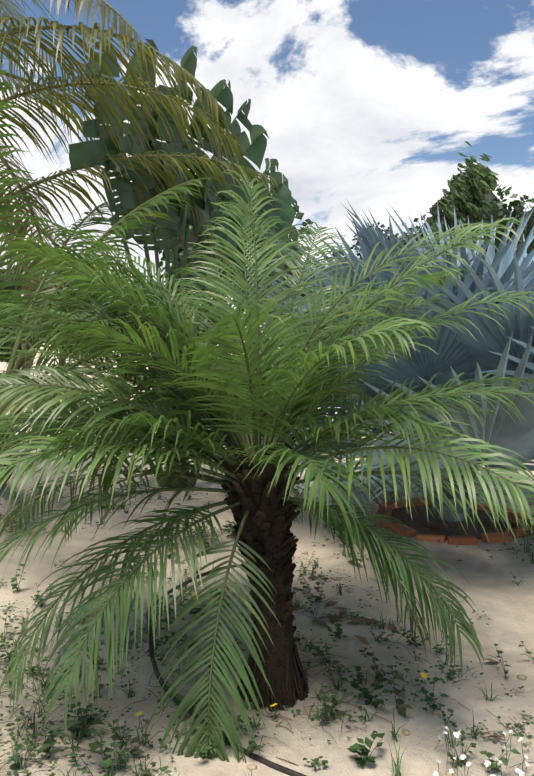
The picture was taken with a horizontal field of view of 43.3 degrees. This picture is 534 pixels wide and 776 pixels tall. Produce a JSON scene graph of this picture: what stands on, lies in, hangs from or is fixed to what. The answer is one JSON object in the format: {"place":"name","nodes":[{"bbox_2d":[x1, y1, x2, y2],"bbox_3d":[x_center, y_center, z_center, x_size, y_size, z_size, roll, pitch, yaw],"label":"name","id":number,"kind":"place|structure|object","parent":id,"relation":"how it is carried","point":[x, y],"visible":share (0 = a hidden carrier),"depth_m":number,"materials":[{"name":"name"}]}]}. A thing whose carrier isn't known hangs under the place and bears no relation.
{"place":"outdoors","nodes":[
{"label":"outdoors","id":0,"kind":"place"},
{"bbox_2d":[0,347,533,775],"bbox_3d":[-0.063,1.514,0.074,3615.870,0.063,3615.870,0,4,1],"label":"ground","id":1,"kind":"structure","parent":0,"point":[497,595],"depth_m":3.31,"materials":[{"name":"beige sand"}]},
{"bbox_2d":[0,0,279,431],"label":"tall coconut palm","id":2,"kind":"object","parent":1,"relation":"on","point":[11,41],"visible":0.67,"depth_m":5.74,"materials":[{"name":"green plant"}]},
{"bbox_2d":[0,41,293,556],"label":"young palm","id":3,"kind":"object","parent":1,"relation":"on","point":[156,200],"depth_m":4.58,"materials":[{"name":"green plant"}]},
{"bbox_2d":[68,39,298,487],"bbox_3d":[-0.751,-1.224,7.565,1.444,4.650,4.068,2,4,24],"label":"travellers palm","id":4,"kind":"object","parent":1,"relation":"on","point":[85,152],"visible":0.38,"depth_m":6.97,"materials":[{"name":"green plant"}]},
{"bbox_2d":[146,564,306,775],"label":"irrigation hose","id":5,"kind":"object","parent":1,"relation":"on","point":[273,765],"visible":0.52,"depth_m":2.78,"materials":[{"name":"black rubber"}]},
{"bbox_2d":[0,163,533,762],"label":"pygmy date palm","id":6,"kind":"object","parent":1,"relation":"on","point":[232,387],"depth_m":2.70,"materials":[{"name":"green plant"}]},
{"bbox_2d":[0,446,533,775],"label":"weeds","id":7,"kind":"object","parent":1,"relation":"on","point":[82,722],"visible":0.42,"depth_m":2.86,"materials":[{"name":"green plant"}]},
{"bbox_2d":[0,184,533,380],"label":"trees","id":8,"kind":"object","parent":1,"relation":"on","point":[499,210],"depth_m":24.89,"materials":[{"name":"green plant"}]},
{"bbox_2d":[13,481,531,775],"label":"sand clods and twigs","id":9,"kind":"object","parent":1,"relation":"on","point":[405,732],"visible":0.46,"depth_m":2.93,"materials":[{"name":"beige sand"}]},
{"bbox_2d":[92,551,528,775],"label":"flowers","id":10,"kind":"object","parent":1,"relation":"on","point":[487,763],"visible":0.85,"depth_m":2.39,"materials":[{"name":"white plant"}]},
{"bbox_2d":[176,556,502,736],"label":"weeds","id":11,"kind":"object","parent":1,"relation":"on","point":[353,621],"visible":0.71,"depth_m":3.67,"materials":[{"name":"green plant"}]},
{"bbox_2d":[208,199,533,521],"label":"bismarck palm","id":12,"kind":"object","parent":1,"relation":"on","point":[508,351],"visible":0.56,"depth_m":4.42,"materials":[{"name":"blue plant"}]},
{"bbox_2d":[375,497,533,544],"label":"brick ring","id":13,"kind":"object","parent":1,"relation":"on","point":[422,526],"visible":0.56,"depth_m":5.54,"materials":[{"name":"brick"}]},
{"bbox_2d":[418,141,498,257],"bbox_3d":[3.510,-2.093,13.500,2.039,5.559,1.712,0,4,1],"label":"tree","id":14,"kind":"object","parent":1,"relation":"on","point":[472,200],"depth_m":13.13,"materials":[{"name":"green plant"}]},
{"bbox_2d":[0,0,533,346],"label":"sky","id":15,"kind":"structure","parent":0,"point":[373,105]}
]}

